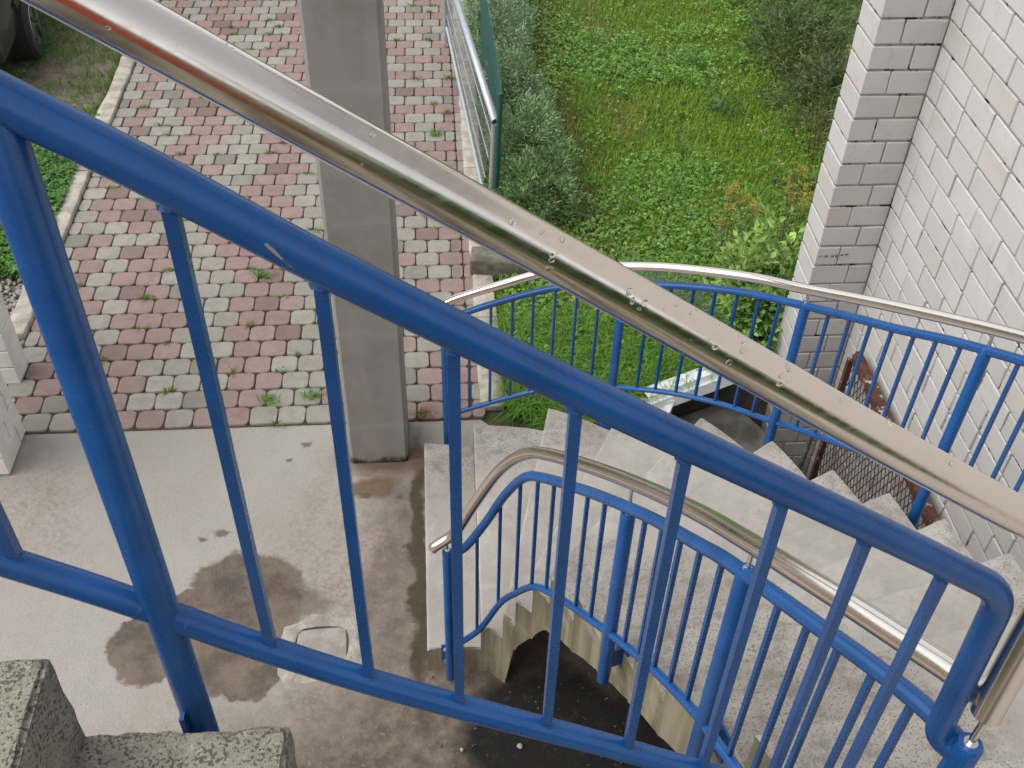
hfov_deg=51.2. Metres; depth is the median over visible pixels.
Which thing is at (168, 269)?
weed tuft
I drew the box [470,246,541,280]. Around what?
stone block
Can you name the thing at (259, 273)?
weed tuft
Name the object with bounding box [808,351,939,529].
guard
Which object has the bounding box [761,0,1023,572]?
brick house
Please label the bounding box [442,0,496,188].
garden gate
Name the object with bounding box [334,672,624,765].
grit
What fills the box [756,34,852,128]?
weed clump
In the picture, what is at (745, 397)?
cellar pit
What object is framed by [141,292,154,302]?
weed tuft
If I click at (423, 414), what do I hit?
weed tuft
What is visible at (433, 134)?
weed tuft
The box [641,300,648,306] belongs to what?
raindrop
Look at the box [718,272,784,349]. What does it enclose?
leafy shrub
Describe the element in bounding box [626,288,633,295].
raindrop
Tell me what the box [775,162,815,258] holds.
goldenrod
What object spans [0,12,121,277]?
verge grass
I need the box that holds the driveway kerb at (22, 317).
[10,0,160,340]
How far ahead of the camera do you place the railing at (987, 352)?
4.20 m
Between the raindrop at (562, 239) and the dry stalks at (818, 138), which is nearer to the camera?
the raindrop at (562, 239)
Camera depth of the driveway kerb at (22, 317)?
7.60 m
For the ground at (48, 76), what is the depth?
8.87 m
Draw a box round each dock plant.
[701,79,745,119]
[755,161,819,194]
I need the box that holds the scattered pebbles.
[2,13,110,109]
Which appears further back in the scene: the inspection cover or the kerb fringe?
the kerb fringe
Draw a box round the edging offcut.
[637,397,674,412]
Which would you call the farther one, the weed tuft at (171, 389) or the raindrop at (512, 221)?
the weed tuft at (171, 389)
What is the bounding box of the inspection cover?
[277,614,361,683]
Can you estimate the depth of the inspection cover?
4.98 m
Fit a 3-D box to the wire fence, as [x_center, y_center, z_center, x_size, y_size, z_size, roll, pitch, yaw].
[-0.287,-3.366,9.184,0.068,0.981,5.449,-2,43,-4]
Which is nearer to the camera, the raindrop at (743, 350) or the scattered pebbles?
the raindrop at (743, 350)
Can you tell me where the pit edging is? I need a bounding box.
[644,368,732,408]
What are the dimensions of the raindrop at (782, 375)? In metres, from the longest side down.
0.010 x 0.005 x 0.003 m
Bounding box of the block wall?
[0,371,24,475]
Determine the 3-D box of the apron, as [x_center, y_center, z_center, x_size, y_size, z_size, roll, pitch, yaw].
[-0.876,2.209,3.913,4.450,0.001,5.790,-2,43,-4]
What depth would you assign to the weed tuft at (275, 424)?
5.99 m
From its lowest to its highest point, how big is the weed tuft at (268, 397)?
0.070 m
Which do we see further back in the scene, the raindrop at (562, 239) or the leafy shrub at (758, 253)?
the leafy shrub at (758, 253)
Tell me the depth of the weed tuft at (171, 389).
6.15 m
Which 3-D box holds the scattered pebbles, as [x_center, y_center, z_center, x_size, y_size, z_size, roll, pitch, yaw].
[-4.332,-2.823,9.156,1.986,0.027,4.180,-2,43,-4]
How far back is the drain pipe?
6.22 m
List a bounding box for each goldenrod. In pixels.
[710,180,763,280]
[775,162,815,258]
[817,21,856,178]
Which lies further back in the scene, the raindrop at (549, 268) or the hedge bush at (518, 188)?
the hedge bush at (518, 188)
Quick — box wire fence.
[478,0,502,193]
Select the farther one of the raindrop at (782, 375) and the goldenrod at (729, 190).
the goldenrod at (729, 190)
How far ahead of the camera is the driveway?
7.06 m
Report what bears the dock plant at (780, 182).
on the ground at (48, 76)
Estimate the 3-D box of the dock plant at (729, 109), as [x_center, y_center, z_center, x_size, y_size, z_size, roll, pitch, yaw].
[1.710,-2.260,8.683,0.343,0.283,0.477,-2,43,-4]
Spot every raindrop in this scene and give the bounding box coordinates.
[508,218,515,225]
[545,266,553,271]
[560,236,565,242]
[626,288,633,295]
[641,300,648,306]
[740,347,746,353]
[779,373,785,378]
[786,364,791,371]
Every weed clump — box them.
[716,0,862,50]
[733,0,861,79]
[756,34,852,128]
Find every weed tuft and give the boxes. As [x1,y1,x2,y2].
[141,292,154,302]
[156,384,177,396]
[161,266,173,273]
[243,318,258,328]
[247,267,274,278]
[252,390,284,405]
[265,419,283,426]
[273,365,288,373]
[299,387,325,404]
[412,405,439,418]
[425,128,443,136]
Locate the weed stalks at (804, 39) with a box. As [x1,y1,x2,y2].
[741,0,861,96]
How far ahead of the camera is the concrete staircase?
3.45 m
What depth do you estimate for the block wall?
5.67 m
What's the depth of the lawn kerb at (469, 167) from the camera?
7.23 m
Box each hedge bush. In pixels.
[454,0,536,37]
[461,0,542,74]
[466,20,553,140]
[476,85,566,195]
[484,132,600,231]
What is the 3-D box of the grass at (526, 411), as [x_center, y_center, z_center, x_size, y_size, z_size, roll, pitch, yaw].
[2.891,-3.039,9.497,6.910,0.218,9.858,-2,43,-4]
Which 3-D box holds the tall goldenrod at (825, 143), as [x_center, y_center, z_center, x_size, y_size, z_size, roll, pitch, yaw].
[2.354,-2.034,7.589,0.188,1.345,0.319,26,48,24]
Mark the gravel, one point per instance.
(11, 303)
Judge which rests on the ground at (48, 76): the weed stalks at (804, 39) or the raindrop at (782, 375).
the weed stalks at (804, 39)
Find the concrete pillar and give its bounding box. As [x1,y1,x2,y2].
[297,0,408,463]
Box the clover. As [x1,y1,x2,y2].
[474,0,861,409]
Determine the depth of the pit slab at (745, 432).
6.37 m
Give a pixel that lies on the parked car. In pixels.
(21, 33)
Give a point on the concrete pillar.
(344, 50)
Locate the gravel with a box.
[0,203,54,345]
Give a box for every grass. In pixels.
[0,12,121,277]
[467,0,862,430]
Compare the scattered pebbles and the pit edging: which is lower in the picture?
the pit edging
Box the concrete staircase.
[0,409,1023,767]
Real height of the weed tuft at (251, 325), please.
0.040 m
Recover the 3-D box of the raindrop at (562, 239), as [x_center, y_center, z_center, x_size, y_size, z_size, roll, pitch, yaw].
[0.045,-0.126,0.934,0.006,0.003,0.007,47,50,-9]
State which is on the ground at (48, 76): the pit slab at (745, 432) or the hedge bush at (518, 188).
the hedge bush at (518, 188)
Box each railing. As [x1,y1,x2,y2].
[0,0,1023,767]
[441,262,1023,527]
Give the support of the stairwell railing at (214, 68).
attached to the concrete staircase
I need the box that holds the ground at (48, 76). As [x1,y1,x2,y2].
[0,0,858,430]
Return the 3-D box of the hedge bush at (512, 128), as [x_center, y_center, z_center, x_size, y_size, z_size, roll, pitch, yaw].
[0.077,-1.861,7.854,0.720,0.654,1.244,-2,43,-4]
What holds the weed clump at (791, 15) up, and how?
on the ground at (48, 76)
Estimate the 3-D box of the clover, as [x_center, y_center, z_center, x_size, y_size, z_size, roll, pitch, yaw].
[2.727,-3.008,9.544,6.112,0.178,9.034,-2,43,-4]
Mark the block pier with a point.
(13, 363)
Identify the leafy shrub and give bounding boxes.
[702,202,804,354]
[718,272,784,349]
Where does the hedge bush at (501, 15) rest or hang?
on the ground at (48, 76)
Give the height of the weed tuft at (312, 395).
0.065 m
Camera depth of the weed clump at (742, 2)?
9.85 m
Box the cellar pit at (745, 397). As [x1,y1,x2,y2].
[670,384,767,427]
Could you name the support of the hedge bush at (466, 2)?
on the ground at (48, 76)
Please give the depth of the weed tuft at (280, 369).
6.30 m
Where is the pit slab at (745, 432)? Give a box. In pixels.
[678,405,765,451]
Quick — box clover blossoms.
[539,0,839,333]
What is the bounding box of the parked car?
[0,0,43,62]
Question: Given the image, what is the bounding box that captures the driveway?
[8,0,484,434]
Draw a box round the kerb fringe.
[56,3,507,387]
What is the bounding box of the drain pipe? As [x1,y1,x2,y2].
[798,436,813,469]
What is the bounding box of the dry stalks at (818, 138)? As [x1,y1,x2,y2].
[801,84,840,159]
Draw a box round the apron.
[0,420,675,767]
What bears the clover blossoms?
on the clover
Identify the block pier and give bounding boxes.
[0,292,27,386]
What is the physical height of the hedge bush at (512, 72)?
0.817 m
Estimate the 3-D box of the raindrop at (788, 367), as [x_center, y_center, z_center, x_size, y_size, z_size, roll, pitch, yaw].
[0.276,-0.016,1.062,0.008,0.004,0.010,42,46,-12]
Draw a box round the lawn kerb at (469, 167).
[452,0,504,411]
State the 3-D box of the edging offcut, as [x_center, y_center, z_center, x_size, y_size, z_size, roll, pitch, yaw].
[0.813,0.131,6.168,0.233,0.076,0.101,12,44,10]

